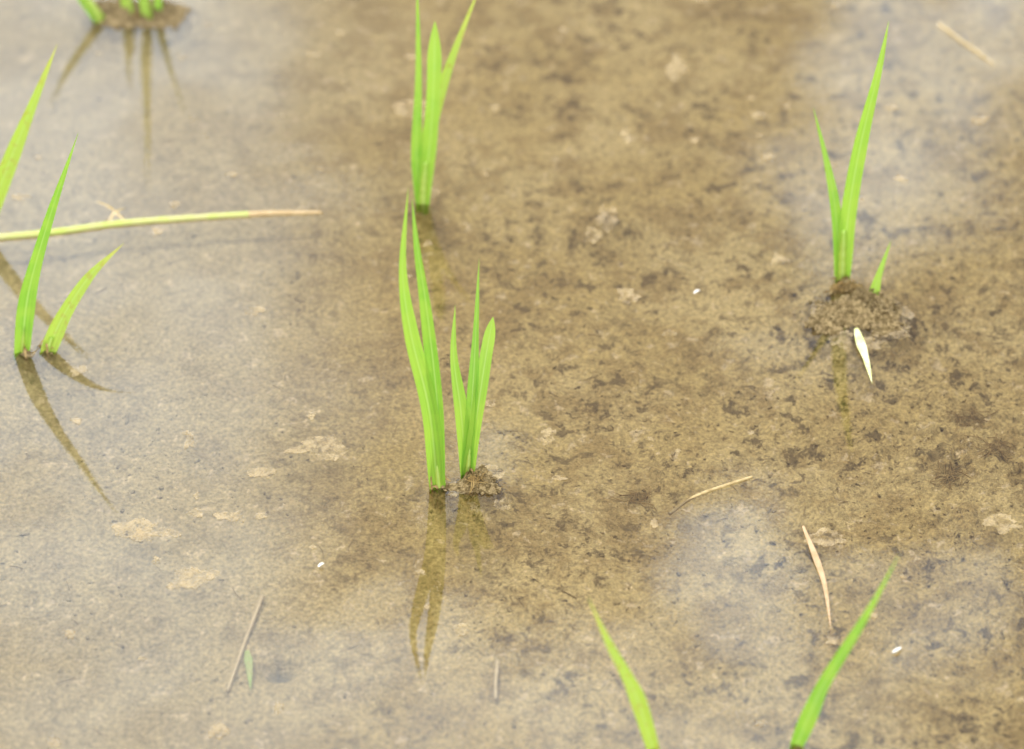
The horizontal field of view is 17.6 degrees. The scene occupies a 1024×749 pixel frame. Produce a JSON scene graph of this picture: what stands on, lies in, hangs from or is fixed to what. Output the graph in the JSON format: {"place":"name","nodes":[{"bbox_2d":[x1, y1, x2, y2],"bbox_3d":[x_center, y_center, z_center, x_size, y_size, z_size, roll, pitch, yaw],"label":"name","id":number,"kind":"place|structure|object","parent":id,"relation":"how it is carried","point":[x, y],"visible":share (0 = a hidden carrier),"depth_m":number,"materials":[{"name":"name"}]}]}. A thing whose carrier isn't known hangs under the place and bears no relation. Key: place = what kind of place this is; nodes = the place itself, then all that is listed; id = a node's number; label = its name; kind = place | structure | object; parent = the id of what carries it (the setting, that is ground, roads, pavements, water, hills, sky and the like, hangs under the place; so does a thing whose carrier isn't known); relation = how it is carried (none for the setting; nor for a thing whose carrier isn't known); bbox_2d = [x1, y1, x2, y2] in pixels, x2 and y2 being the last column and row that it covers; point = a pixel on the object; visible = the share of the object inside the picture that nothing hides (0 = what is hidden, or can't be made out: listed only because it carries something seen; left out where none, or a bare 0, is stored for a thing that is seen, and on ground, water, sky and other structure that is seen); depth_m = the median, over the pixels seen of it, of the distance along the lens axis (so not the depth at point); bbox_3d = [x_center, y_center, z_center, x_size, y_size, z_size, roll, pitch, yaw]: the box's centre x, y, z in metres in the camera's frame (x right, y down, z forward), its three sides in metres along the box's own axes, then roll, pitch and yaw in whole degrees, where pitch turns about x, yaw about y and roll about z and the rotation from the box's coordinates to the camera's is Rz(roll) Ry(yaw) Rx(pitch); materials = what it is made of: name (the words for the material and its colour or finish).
{"place":"outdoors","nodes":[
{"label":"outdoors","id":0,"kind":"place"},
{"bbox_2d":[0,0,1023,748],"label":"ground","id":1,"kind":"structure","parent":0,"point":[336,366],"depth_m":2.04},
{"bbox_2d":[78,0,161,23],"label":"rice seedling","id":2,"kind":"object","parent":1,"relation":"on","point":[93,11],"visible":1,"depth_m":2.31,"materials":[{"name":"green plant"}]},
{"bbox_2d":[226,595,264,691],"bbox_3d":[-0.151,0.151,1.861,0.003,0.003,0.078,7,41,9],"label":"straw twig","id":3,"kind":"object","parent":1,"relation":"on","point":[251,624],"visible":1,"depth_m":1.86,"materials":[{"name":"beige plant"}]},
{"bbox_2d":[244,650,252,689],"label":"sunken leaf","id":4,"kind":"object","parent":1,"relation":"on","point":[248,660],"visible":1,"depth_m":1.84,"materials":[{"name":"plant"}]},
{"bbox_2d":[463,470,487,497],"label":"root tuft","id":5,"kind":"object","parent":1,"relation":"on","point":[471,480],"visible":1,"depth_m":1.94,"materials":[{"name":"brown plant"}]},
{"bbox_2d":[494,660,499,699],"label":"straw twig","id":6,"kind":"object","parent":1,"relation":"on","point":[496,670],"visible":1,"depth_m":1.83,"materials":[{"name":"beige plant"}]},
{"bbox_2d":[0,0,1023,748],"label":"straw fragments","id":7,"kind":"object","parent":1,"relation":"on","point":[548,346],"visible":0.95,"depth_m":2.08,"materials":[{"name":"beige plant"}]},
{"bbox_2d":[0,0,1023,748],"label":"mud crumbs","id":8,"kind":"object","parent":1,"relation":"on","point":[778,328],"visible":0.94,"depth_m":2.04,"materials":[{"name":"brown soil"}]},
{"bbox_2d":[610,487,656,509],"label":"root tuft","id":9,"kind":"object","parent":1,"relation":"on","point":[635,494],"visible":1,"depth_m":1.96,"materials":[{"name":"brown plant"}]},
{"bbox_2d":[668,475,752,515],"bbox_3d":[0.117,0.071,1.942,0.057,0.008,0.004,-20,44,-22],"label":"straw twig","id":10,"kind":"object","parent":1,"relation":"on","point":[675,509],"visible":1,"depth_m":1.94,"materials":[{"name":"beige plant"}]},
{"bbox_2d":[823,275,861,299],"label":"root tuft","id":11,"kind":"object","parent":1,"relation":"on","point":[833,285],"visible":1,"depth_m":2.08,"materials":[{"name":"brown plant"}]},
{"bbox_2d":[870,242,890,294],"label":"rice seedling","id":12,"kind":"object","parent":1,"relation":"on","point":[876,284],"visible":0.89,"depth_m":2.08,"materials":[{"name":"green plant"}]},
{"bbox_2d":[926,457,970,489],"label":"root tuft","id":13,"kind":"object","parent":1,"relation":"on","point":[947,476],"visible":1,"depth_m":1.96,"materials":[{"name":"brown plant"}]},
{"bbox_2d":[942,400,999,429],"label":"root tuft","id":14,"kind":"object","parent":1,"relation":"on","point":[967,418],"visible":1,"depth_m":2.01,"materials":[{"name":"brown plant"}]},
{"bbox_2d":[964,434,1016,462],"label":"root tuft","id":15,"kind":"object","parent":1,"relation":"on","point":[997,446],"visible":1,"depth_m":1.98,"materials":[{"name":"brown plant"}]},
{"label":"water","id":16,"kind":"structure","parent":0,"visible":0},
{"bbox_2d":[0,46,56,209],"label":"rice seedling","id":17,"kind":"object","parent":16,"relation":"on","point":[11,158],"visible":1,"depth_m":2.09,"materials":[{"name":"green plant"}]},
{"bbox_2d":[14,134,77,359],"bbox_3d":[-0.283,-0.074,2.001,0.055,0.165,0.012,-23,45,-25],"label":"rice seedling","id":18,"kind":"object","parent":16,"relation":"on","point":[25,312],"visible":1,"depth_m":2.01,"materials":[{"name":"green plant"}]},
{"bbox_2d":[37,243,123,356],"bbox_3d":[-0.269,-0.044,2.036,0.066,0.072,0.015,-26,47,-28],"label":"rice seedling","id":19,"kind":"object","parent":16,"relation":"on","point":[53,337],"visible":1,"depth_m":2.03,"materials":[{"name":"green plant"}]},
{"bbox_2d":[0,201,321,239],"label":"floating stem","id":20,"kind":"object","parent":16,"relation":"on","point":[79,228],"visible":0.99,"depth_m":2.14,"materials":[{"name":"plant"}]},
{"bbox_2d":[399,193,450,493],"bbox_3d":[-0.053,-0.011,1.894,0.016,0.208,0.041,-23,45,-25],"label":"rice seedling","id":21,"kind":"object","parent":16,"relation":"on","point":[425,369],"visible":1,"depth_m":1.89,"materials":[{"name":"green plant"}]},
{"bbox_2d":[411,0,475,214],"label":"rice seedling","id":22,"kind":"object","parent":16,"relation":"on","point":[423,148],"visible":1,"depth_m":2.13,"materials":[{"name":"green plant"}]},
{"bbox_2d":[450,265,494,478],"bbox_3d":[-0.023,0.003,1.929,0.026,0.139,0.052,0,40,0],"label":"rice seedling","id":23,"kind":"object","parent":16,"relation":"on","point":[469,411],"visible":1,"depth_m":1.93,"materials":[{"name":"green plant"}]},
{"bbox_2d":[588,598,659,748],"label":"rice seedling","id":24,"kind":"object","parent":16,"relation":"on","point":[639,703],"visible":1,"depth_m":1.76,"materials":[{"name":"green plant"}]},
{"bbox_2d":[802,526,831,635],"bbox_3d":[0.176,0.117,1.881,0.005,0.001,0.094,-4,40,-5],"label":"withered leaf","id":25,"kind":"object","parent":16,"relation":"on","point":[816,559],"visible":1,"depth_m":1.89,"materials":[{"name":"beige plant"}]},
{"bbox_2d":[789,555,898,748],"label":"rice seedling","id":26,"kind":"object","parent":16,"relation":"on","point":[808,717],"visible":1,"depth_m":1.76,"materials":[{"name":"green plant"}]},
{"bbox_2d":[813,22,888,283],"bbox_3d":[0.208,-0.132,2.052,0.042,0.188,0.035,0,40,0],"label":"rice seedling","id":27,"kind":"object","parent":16,"relation":"on","point":[843,222],"visible":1,"depth_m":2.06,"materials":[{"name":"green plant"}]},
{"bbox_2d":[854,328,871,381],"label":"bleached leaf","id":28,"kind":"object","parent":16,"relation":"on","point":[861,344],"visible":1,"depth_m":2.04,"materials":[{"name":"white plant"}]},
{"bbox_2d":[937,22,994,64],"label":"straw twig","id":29,"kind":"object","parent":16,"relation":"on","point":[962,40],"visible":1,"depth_m":2.30,"materials":[{"name":"beige plant"}]}
]}

